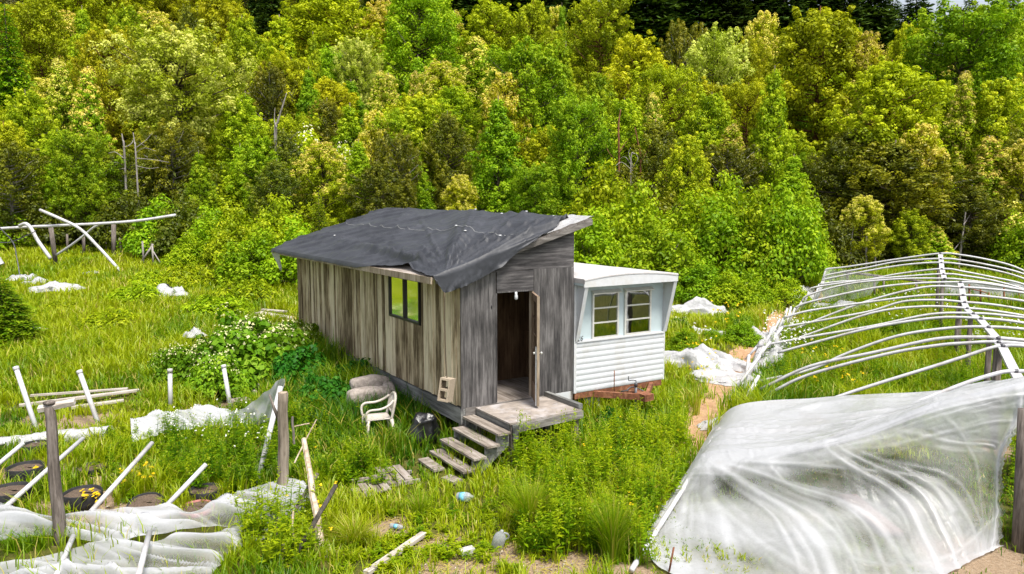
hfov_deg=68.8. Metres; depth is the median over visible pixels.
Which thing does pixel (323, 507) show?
broken pole
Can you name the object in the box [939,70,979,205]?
blossoming tree
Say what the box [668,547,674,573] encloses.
metal stake
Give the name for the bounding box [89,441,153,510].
plastic pipe
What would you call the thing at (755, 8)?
fir tree
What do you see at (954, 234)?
shrub
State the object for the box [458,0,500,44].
fir tree
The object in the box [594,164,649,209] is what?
broadleaf tree
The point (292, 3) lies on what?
broadleaf tree
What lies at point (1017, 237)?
shrub
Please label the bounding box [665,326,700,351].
shrub
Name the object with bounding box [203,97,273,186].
broadleaf tree
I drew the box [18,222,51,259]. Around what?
plastic pipe
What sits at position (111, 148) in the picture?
broadleaf tree
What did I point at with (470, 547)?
plank
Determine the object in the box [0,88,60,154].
broadleaf tree
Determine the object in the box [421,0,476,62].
fir tree
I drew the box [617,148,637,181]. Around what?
dead brush
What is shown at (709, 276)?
shrub
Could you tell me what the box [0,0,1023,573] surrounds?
ground
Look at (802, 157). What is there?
broadleaf tree
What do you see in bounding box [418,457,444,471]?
plank
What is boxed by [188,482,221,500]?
grow pot
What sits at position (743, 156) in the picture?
broadleaf tree
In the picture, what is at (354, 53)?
broadleaf tree
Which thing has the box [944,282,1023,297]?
plastic sheet
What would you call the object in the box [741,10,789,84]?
blossoming tree
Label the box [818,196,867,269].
shrub
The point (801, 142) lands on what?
broadleaf tree
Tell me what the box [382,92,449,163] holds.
broadleaf tree
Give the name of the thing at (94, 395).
plank
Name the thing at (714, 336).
shrub
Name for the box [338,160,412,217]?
broadleaf tree
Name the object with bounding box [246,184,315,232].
shrub
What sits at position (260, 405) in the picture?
plastic sheet
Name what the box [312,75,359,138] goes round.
broadleaf tree
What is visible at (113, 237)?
wooden post
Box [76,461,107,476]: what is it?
grow pot
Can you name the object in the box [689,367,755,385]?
plastic scrap
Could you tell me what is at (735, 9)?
fir tree
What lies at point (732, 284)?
shrub
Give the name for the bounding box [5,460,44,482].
grow pot
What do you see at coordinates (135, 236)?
shrub
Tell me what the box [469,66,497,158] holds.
blossoming tree
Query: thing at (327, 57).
broadleaf tree
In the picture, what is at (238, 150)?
broadleaf tree
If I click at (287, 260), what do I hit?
shrub
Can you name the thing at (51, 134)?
broadleaf tree
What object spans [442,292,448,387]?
rope
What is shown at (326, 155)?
blossoming tree
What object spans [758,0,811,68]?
fir tree
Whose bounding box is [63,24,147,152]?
broadleaf tree
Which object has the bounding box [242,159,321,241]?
broadleaf tree
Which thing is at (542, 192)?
broadleaf tree
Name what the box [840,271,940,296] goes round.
rail fence
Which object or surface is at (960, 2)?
sky
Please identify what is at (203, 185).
broadleaf tree
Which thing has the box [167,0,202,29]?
broadleaf tree
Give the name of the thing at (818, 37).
broadleaf tree
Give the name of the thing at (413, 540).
plank
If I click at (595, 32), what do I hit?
broadleaf tree
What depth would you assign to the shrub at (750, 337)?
22.57 m
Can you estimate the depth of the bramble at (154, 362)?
18.73 m
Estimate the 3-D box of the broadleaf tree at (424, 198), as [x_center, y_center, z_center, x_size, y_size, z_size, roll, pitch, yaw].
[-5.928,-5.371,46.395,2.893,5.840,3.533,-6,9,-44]
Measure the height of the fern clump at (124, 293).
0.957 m
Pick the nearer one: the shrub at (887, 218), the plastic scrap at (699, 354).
the plastic scrap at (699, 354)
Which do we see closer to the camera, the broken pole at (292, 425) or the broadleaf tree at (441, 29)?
the broken pole at (292, 425)
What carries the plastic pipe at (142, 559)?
on the ground at (1004, 560)
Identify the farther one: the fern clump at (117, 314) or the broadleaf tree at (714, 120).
the broadleaf tree at (714, 120)
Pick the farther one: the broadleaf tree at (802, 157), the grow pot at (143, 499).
the broadleaf tree at (802, 157)
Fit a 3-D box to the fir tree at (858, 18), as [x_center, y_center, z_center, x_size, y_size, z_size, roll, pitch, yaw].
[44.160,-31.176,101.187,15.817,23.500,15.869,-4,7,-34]
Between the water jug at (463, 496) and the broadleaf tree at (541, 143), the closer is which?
the water jug at (463, 496)
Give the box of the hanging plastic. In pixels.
[271,252,281,270]
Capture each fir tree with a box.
[0,3,40,111]
[0,275,49,350]
[246,0,261,29]
[251,0,291,43]
[290,0,321,43]
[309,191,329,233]
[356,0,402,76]
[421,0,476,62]
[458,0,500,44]
[498,0,525,18]
[511,0,585,65]
[560,0,599,58]
[589,0,651,81]
[610,0,687,117]
[673,0,693,37]
[675,0,737,50]
[705,0,756,63]
[742,0,787,19]
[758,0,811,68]
[789,0,837,57]
[808,0,880,123]
[852,0,899,57]
[883,0,903,27]
[883,0,936,65]
[962,0,977,13]
[991,0,1023,67]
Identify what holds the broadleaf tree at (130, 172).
on the ground at (1004, 560)
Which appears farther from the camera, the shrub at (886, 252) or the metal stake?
the shrub at (886, 252)
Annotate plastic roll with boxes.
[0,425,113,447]
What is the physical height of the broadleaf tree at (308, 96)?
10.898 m
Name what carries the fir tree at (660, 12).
on the ground at (1004, 560)
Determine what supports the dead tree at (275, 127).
on the ground at (1004, 560)
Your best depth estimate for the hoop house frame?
18.50 m
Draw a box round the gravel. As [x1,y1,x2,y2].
[48,351,737,573]
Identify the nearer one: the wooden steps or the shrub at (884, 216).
the wooden steps
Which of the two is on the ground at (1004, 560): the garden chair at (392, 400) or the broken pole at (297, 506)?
the garden chair at (392, 400)
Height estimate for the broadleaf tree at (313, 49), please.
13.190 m
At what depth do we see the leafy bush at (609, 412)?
14.72 m
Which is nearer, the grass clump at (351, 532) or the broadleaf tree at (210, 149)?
the grass clump at (351, 532)
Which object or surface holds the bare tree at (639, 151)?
on the ground at (1004, 560)
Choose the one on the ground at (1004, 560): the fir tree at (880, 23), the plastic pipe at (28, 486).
the fir tree at (880, 23)
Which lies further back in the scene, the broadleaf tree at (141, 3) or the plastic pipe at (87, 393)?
the broadleaf tree at (141, 3)
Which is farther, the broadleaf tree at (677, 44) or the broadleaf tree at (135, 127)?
the broadleaf tree at (677, 44)
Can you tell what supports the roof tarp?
on the wooden cabin
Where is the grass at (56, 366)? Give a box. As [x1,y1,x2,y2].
[0,192,1023,573]
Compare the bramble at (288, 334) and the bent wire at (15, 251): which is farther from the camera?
the bent wire at (15, 251)
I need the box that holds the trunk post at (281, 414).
[268,391,288,485]
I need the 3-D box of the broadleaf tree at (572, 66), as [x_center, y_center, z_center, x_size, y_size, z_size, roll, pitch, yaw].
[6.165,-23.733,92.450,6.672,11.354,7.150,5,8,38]
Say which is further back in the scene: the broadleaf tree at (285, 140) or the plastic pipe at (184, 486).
the broadleaf tree at (285, 140)
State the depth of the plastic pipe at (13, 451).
12.38 m
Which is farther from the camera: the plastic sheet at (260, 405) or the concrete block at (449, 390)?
the plastic sheet at (260, 405)
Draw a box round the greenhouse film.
[647,376,1023,573]
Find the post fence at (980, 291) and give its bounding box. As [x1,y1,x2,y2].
[968,284,1019,301]
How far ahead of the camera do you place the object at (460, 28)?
88.85 m
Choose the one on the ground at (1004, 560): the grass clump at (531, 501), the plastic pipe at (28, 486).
the grass clump at (531, 501)
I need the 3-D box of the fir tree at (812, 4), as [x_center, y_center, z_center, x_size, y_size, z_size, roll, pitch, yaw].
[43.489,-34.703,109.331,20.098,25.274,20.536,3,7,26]
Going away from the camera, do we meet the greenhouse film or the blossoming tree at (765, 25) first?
the greenhouse film
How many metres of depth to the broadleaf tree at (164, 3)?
126.80 m
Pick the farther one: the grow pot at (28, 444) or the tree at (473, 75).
the tree at (473, 75)
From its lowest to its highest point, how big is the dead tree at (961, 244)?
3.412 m
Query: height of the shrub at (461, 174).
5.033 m
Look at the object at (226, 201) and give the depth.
44.56 m
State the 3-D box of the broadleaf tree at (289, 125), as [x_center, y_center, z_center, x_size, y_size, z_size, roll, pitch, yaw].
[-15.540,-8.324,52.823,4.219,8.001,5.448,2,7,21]
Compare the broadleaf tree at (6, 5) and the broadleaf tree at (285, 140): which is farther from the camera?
the broadleaf tree at (6, 5)
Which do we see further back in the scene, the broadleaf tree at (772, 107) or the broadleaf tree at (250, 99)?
the broadleaf tree at (250, 99)
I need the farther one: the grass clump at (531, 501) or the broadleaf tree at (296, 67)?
the broadleaf tree at (296, 67)
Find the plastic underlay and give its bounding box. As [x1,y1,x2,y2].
[540,214,590,235]
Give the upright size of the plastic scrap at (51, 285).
0.460 m
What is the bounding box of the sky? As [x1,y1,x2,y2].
[645,0,1023,42]
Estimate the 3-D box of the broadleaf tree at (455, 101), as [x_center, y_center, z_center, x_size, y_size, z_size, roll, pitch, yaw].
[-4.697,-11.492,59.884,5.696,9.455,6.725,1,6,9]
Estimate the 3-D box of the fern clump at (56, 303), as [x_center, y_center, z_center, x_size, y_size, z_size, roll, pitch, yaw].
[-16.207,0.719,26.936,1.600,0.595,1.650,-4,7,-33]
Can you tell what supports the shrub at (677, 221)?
on the ground at (1004, 560)
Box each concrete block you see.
[437,376,455,402]
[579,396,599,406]
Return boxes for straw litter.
[41,354,734,573]
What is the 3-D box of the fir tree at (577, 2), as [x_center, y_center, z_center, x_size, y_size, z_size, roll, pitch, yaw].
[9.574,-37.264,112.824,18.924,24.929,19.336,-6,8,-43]
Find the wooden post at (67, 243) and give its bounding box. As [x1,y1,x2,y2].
[66,234,68,252]
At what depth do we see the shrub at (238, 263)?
31.95 m
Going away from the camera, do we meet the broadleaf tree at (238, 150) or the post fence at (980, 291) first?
the post fence at (980, 291)
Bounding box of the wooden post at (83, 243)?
[82,237,85,255]
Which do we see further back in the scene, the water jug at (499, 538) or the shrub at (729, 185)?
the shrub at (729, 185)
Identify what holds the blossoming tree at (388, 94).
on the ground at (1004, 560)
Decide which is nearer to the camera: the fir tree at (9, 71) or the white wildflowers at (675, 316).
the white wildflowers at (675, 316)
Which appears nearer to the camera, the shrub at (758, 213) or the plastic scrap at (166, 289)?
the plastic scrap at (166, 289)
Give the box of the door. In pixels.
[531,292,541,405]
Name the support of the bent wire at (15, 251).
on the ground at (1004, 560)
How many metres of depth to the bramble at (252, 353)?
18.10 m
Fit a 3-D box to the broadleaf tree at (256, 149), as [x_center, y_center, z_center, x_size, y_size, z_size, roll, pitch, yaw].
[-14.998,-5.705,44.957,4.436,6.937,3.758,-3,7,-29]
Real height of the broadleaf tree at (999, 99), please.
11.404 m
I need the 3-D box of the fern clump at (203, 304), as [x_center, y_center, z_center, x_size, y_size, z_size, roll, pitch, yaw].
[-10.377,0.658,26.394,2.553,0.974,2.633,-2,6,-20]
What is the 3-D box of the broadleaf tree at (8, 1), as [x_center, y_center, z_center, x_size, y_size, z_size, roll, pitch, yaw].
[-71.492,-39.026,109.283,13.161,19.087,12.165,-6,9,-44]
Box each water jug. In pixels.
[456,492,473,501]
[491,529,509,551]
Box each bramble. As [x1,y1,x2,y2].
[144,341,177,374]
[151,328,212,385]
[181,342,258,401]
[190,302,289,382]
[257,310,321,357]
[294,314,326,349]
[669,314,693,334]
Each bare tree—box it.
[606,109,630,176]
[634,128,649,178]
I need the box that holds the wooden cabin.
[273,218,592,444]
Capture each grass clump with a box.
[322,508,394,547]
[401,488,439,518]
[468,429,495,454]
[496,470,564,536]
[581,489,642,564]
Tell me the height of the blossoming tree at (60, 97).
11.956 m
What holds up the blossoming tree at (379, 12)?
on the ground at (1004, 560)
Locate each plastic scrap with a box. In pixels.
[9,273,36,280]
[22,277,45,283]
[28,280,84,292]
[154,283,187,295]
[182,327,206,337]
[664,343,733,370]
[671,296,728,315]
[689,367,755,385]
[693,326,722,334]
[696,416,717,430]
[711,348,760,373]
[745,326,781,340]
[753,326,790,366]
[790,285,817,309]
[813,300,870,308]
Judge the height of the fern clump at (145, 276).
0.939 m
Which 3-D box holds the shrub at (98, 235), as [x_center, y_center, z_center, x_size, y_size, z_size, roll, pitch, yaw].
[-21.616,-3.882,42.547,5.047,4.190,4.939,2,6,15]
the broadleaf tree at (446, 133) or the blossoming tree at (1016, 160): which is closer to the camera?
the blossoming tree at (1016, 160)
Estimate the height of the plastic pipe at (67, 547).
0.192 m
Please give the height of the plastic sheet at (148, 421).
0.345 m
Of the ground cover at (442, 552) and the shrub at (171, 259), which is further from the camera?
the shrub at (171, 259)
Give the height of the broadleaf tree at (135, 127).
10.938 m
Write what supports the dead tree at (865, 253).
on the ground at (1004, 560)
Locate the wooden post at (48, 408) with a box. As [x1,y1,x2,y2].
[37,398,75,545]
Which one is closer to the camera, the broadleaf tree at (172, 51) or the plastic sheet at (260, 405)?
the plastic sheet at (260, 405)
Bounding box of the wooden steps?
[429,415,510,477]
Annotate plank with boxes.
[19,388,138,406]
[30,387,127,396]
[71,399,123,408]
[255,311,291,318]
[261,309,286,311]
[363,531,426,573]
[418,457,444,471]
[441,474,462,484]
[459,545,474,555]
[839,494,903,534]
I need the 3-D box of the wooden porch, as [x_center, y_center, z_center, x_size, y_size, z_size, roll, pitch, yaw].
[0.346,2.604,13.781,1.635,0.920,1.282,-4,7,-32]
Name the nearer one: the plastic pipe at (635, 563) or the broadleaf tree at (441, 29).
the plastic pipe at (635, 563)
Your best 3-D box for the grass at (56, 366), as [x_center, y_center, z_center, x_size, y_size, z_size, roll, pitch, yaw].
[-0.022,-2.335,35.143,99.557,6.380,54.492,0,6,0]
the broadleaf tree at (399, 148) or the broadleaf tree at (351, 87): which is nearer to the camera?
the broadleaf tree at (399, 148)
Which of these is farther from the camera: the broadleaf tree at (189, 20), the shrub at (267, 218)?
the broadleaf tree at (189, 20)
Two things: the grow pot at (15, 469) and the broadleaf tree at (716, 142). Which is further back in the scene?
the broadleaf tree at (716, 142)
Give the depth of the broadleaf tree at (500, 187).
48.69 m
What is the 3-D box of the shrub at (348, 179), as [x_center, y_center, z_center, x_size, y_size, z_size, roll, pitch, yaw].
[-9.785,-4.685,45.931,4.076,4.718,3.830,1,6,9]
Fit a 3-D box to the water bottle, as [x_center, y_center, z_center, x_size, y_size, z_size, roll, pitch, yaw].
[-1.608,3.363,10.493,0.225,0.066,0.068,2,6,20]
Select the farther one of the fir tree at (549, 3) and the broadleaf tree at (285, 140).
the fir tree at (549, 3)
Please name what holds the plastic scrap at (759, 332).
on the ground at (1004, 560)
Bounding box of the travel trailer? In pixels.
[572,262,677,409]
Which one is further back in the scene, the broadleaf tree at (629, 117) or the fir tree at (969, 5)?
the fir tree at (969, 5)
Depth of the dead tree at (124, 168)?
43.92 m
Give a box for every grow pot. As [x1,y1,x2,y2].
[0,481,32,510]
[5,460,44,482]
[21,440,46,457]
[63,484,102,512]
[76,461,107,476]
[126,492,164,506]
[181,499,214,517]
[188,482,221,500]
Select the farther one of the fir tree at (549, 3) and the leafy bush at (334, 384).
the fir tree at (549, 3)
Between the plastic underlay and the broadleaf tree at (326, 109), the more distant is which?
the broadleaf tree at (326, 109)
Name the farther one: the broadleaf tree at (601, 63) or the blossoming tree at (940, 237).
the broadleaf tree at (601, 63)
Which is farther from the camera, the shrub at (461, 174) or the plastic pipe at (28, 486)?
the shrub at (461, 174)
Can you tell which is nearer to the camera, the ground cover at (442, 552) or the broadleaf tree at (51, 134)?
the ground cover at (442, 552)
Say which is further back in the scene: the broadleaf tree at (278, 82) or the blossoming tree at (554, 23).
the blossoming tree at (554, 23)
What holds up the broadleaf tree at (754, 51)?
on the ground at (1004, 560)
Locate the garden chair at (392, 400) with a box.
[360,391,396,433]
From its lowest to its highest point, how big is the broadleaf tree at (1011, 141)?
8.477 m
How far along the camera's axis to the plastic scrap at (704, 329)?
24.12 m
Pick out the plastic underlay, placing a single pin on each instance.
(570, 219)
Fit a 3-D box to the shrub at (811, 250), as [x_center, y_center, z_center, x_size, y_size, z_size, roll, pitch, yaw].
[12.135,-2.187,33.091,4.048,5.312,4.254,1,6,7]
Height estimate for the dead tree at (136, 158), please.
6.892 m
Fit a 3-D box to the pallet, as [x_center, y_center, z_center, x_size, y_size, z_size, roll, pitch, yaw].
[-2.091,3.147,12.088,1.140,0.082,1.205,-3,7,-26]
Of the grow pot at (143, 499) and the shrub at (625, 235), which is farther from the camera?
the shrub at (625, 235)
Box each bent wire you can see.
[0,228,19,274]
[0,231,35,242]
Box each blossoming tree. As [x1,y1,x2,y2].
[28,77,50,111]
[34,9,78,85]
[36,58,79,151]
[68,66,126,180]
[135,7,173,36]
[151,11,176,32]
[289,140,354,231]
[349,0,408,74]
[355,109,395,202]
[362,70,385,154]
[372,72,399,112]
[407,58,473,143]
[408,70,421,96]
[439,174,480,209]
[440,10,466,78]
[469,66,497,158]
[473,72,533,165]
[542,5,568,48]
[641,92,666,203]
[713,123,761,205]
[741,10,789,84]
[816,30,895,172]
[839,194,892,267]
[882,123,955,220]
[920,226,959,267]
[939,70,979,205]
[953,135,1020,237]
[974,215,1023,269]
[987,138,1023,217]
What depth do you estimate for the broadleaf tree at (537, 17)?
82.62 m
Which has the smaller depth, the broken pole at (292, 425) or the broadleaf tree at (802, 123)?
the broken pole at (292, 425)
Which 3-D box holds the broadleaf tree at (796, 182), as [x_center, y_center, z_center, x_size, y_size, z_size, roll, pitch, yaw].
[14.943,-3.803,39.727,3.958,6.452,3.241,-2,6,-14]
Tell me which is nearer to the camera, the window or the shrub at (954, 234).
the window
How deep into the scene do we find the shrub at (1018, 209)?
40.06 m
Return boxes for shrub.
[0,202,48,248]
[10,182,91,248]
[60,188,121,245]
[85,181,162,250]
[115,193,187,258]
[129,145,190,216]
[141,189,221,258]
[158,229,215,267]
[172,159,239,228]
[176,204,235,262]
[197,204,273,266]
[211,224,296,286]
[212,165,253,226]
[239,192,308,276]
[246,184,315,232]
[249,124,358,221]
[250,214,313,286]
[329,177,364,222]
[334,140,353,180]
[437,160,476,206]
[476,154,527,210]
[561,158,645,247]
[574,201,628,266]
[587,178,673,268]
[615,209,707,293]
[643,179,692,232]
[655,186,729,274]
[658,172,707,210]
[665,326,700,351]
[674,257,728,302]
[688,189,772,278]
[699,327,723,342]
[701,269,766,308]
[706,169,764,227]
[712,182,807,285]
[719,267,776,305]
[722,318,762,347]
[740,177,832,290]
[765,277,814,307]
[775,183,840,284]
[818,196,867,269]
[825,214,893,263]
[877,211,907,258]
[879,206,922,257]
[933,202,979,263]
[943,200,1000,263]
[962,190,1023,267]
[985,201,1023,274]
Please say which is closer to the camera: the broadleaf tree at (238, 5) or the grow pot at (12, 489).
the grow pot at (12, 489)
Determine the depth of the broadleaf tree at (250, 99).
53.30 m
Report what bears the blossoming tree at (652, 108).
on the ground at (1004, 560)
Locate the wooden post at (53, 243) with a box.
[48,227,57,265]
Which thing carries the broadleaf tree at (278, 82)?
on the ground at (1004, 560)
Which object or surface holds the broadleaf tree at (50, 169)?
on the ground at (1004, 560)
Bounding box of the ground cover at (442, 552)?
[1,343,731,573]
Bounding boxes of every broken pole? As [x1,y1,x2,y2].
[284,484,337,572]
[291,416,294,443]
[291,511,293,544]
[294,419,316,462]
[295,473,318,509]
[301,438,325,558]
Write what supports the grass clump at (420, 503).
on the ground at (1004, 560)
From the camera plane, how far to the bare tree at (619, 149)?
44.30 m
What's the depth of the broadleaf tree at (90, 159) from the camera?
42.58 m
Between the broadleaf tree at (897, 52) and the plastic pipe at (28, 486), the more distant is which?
the broadleaf tree at (897, 52)
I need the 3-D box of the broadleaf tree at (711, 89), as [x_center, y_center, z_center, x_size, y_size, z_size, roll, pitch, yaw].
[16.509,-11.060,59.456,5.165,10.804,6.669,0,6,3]
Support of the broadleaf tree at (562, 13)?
on the ground at (1004, 560)
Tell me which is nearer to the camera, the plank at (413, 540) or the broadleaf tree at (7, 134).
the plank at (413, 540)
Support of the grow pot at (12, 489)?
on the ground at (1004, 560)
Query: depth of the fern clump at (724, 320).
25.09 m
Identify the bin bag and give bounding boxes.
[406,412,440,447]
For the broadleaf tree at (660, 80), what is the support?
on the ground at (1004, 560)
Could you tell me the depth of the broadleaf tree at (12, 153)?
42.36 m
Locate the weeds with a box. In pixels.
[0,271,1023,568]
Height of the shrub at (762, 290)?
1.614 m
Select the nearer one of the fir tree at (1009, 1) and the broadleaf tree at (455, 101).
the broadleaf tree at (455, 101)
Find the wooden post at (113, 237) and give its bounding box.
[111,224,115,255]
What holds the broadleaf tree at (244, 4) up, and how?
on the ground at (1004, 560)
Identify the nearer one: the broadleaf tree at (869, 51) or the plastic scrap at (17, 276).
the plastic scrap at (17, 276)
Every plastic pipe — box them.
[0,214,175,229]
[0,441,24,464]
[4,436,84,504]
[12,366,38,427]
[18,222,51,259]
[39,209,119,270]
[54,534,75,573]
[55,225,101,255]
[76,369,99,424]
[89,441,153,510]
[136,529,151,573]
[166,463,207,503]
[167,368,172,408]
[221,364,231,407]
[257,386,282,478]
[629,427,719,572]
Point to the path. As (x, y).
(742, 353)
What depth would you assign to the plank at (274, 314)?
25.84 m
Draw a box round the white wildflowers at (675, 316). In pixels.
[168,284,1019,445]
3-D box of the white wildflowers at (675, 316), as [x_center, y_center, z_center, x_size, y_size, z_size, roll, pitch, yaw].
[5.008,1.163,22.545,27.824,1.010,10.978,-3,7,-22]
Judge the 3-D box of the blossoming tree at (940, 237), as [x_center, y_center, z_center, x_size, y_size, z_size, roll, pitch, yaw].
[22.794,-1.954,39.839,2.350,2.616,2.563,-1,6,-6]
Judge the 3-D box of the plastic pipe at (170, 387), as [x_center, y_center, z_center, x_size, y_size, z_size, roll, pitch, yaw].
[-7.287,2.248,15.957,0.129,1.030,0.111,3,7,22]
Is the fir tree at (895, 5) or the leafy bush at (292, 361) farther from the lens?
the fir tree at (895, 5)
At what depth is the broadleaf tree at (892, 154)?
41.19 m
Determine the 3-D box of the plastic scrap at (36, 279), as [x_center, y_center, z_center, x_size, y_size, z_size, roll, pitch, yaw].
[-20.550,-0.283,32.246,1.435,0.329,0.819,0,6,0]
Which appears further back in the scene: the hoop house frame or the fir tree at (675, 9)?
the fir tree at (675, 9)
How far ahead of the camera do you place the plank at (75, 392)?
17.11 m
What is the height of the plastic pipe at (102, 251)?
3.045 m
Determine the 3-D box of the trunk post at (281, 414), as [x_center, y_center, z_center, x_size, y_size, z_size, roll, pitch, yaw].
[-3.564,2.491,11.533,0.281,1.761,0.187,-4,7,-33]
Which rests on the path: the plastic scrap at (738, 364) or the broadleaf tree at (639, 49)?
the plastic scrap at (738, 364)
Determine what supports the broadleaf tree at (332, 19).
on the ground at (1004, 560)
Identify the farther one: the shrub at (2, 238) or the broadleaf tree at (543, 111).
the broadleaf tree at (543, 111)
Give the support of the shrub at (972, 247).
on the ground at (1004, 560)
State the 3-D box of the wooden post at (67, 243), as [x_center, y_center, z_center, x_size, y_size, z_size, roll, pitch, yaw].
[-24.977,-2.375,41.992,0.162,1.205,0.120,0,6,0]
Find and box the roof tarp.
[271,207,567,292]
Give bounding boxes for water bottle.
[389,523,404,528]
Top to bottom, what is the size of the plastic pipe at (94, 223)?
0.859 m
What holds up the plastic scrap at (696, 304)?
on the ground at (1004, 560)
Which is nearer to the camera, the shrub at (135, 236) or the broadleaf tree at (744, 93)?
the shrub at (135, 236)
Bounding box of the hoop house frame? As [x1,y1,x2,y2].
[729,252,1023,553]
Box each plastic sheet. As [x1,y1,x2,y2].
[0,478,308,540]
[0,506,305,573]
[130,404,231,441]
[231,378,284,426]
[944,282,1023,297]
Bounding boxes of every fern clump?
[39,299,81,309]
[72,306,136,330]
[98,281,161,303]
[125,269,172,287]
[156,262,219,287]
[180,292,254,315]
[212,274,281,301]
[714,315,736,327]
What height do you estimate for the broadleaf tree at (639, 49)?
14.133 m
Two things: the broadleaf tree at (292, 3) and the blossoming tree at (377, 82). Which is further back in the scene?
the broadleaf tree at (292, 3)
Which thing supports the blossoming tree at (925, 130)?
on the ground at (1004, 560)
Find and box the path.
[685,291,821,453]
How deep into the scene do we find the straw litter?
9.58 m
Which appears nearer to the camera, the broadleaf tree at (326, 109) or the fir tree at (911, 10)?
the broadleaf tree at (326, 109)
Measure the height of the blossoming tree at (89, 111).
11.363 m
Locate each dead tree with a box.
[109,134,133,205]
[133,133,164,205]
[274,93,294,150]
[865,236,866,269]
[954,212,971,267]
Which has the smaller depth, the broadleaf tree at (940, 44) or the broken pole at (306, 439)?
the broken pole at (306, 439)
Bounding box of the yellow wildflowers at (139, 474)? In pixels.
[33,294,863,530]
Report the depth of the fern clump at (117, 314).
23.96 m
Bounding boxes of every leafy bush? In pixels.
[269,342,329,388]
[294,373,329,402]
[301,375,350,412]
[325,357,373,383]
[594,406,622,424]
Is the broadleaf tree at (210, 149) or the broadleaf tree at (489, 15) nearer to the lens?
the broadleaf tree at (210, 149)
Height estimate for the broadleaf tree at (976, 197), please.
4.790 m
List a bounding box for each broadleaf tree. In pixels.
[0,0,30,5]
[0,2,36,65]
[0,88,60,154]
[0,106,32,186]
[0,120,38,208]
[0,140,55,245]
[3,0,73,108]
[26,126,89,202]
[32,161,74,243]
[42,133,131,199]
[45,127,129,247]
[50,0,108,34]
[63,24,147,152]
[66,5,107,118]
[83,19,257,173]
[86,0,158,29]
[90,22,103,38]
[93,2,154,84]
[98,74,190,175]
[98,146,174,215]
[126,117,210,209]
[148,0,194,28]
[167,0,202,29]
[169,2,212,71]
[171,105,225,177]
[179,150,224,216]
[181,0,253,75]
[193,0,250,19]
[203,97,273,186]
[206,74,241,141]
[214,11,268,95]
[220,91,267,181]
[223,145,245,212]
[225,134,284,222]
[239,60,302,138]
[241,0,281,12]
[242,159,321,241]
[243,14,297,126]
[249,128,306,202]
[256,28,306,57]
[257,45,332,124]
[260,112,324,149]
[271,0,388,83]
[284,0,298,19]
[294,67,331,140]
[301,97,364,147]
[304,35,322,82]
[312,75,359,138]
[317,42,367,97]
[330,102,370,155]
[331,33,384,120]
[336,139,373,219]
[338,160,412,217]
[343,0,364,38]
[344,80,366,130]
[361,107,423,198]
[370,0,465,96]
[371,128,423,207]
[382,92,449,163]
[391,94,467,204]
[394,155,437,209]
[397,55,432,103]
[417,110,479,209]
[429,85,483,172]
[452,0,517,74]
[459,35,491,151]
[463,96,528,212]
[471,34,577,166]
[484,166,509,212]
[504,162,569,215]
[506,0,560,86]
[521,124,569,184]
[531,77,556,137]
[536,165,564,213]
[542,90,621,214]
[549,44,582,123]
[553,5,572,64]
[556,0,635,103]
[571,53,586,102]
[577,72,626,167]
[588,52,609,73]
[588,96,652,202]
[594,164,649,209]
[602,29,672,161]
[617,118,700,205]
[625,61,706,170]
[652,131,716,220]
[659,18,707,137]
[673,91,742,175]
[680,21,758,115]
[691,76,757,151]
[693,139,723,181]
[696,138,775,210]
[709,34,773,135]
[719,77,791,158]
[738,65,806,210]
[752,5,872,188]
[772,154,832,246]
[773,152,820,203]
[778,62,837,135]
[784,131,824,193]
[799,128,890,225]
[809,140,992,256]
[812,55,956,208]
[885,20,932,91]
[887,207,935,266]
[896,0,1023,135]
[913,80,958,213]
[921,185,1011,264]
[932,4,962,69]
[943,72,1023,189]
[963,0,1023,105]
[997,122,1023,213]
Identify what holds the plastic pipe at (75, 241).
on the ground at (1004, 560)
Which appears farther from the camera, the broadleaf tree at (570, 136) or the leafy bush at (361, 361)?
the broadleaf tree at (570, 136)
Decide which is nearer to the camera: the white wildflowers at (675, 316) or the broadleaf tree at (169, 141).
the white wildflowers at (675, 316)
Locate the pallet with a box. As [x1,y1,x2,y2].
[351,464,419,497]
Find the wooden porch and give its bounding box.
[476,391,582,464]
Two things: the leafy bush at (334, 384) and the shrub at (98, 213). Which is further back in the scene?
the shrub at (98, 213)
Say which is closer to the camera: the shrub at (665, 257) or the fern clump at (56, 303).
the fern clump at (56, 303)
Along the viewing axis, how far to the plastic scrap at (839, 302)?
28.71 m
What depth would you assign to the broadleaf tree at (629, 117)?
46.09 m
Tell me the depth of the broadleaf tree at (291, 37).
84.46 m
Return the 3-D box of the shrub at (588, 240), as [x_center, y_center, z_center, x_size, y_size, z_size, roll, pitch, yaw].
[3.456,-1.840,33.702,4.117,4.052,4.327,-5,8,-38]
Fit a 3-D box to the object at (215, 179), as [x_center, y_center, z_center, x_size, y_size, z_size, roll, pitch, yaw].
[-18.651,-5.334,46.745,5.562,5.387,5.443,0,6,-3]
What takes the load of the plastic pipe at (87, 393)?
on the ground at (1004, 560)
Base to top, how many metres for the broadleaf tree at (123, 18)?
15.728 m
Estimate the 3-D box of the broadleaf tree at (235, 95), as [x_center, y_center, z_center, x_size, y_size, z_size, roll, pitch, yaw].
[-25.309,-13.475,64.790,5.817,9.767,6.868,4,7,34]
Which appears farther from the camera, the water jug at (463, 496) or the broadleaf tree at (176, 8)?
the broadleaf tree at (176, 8)

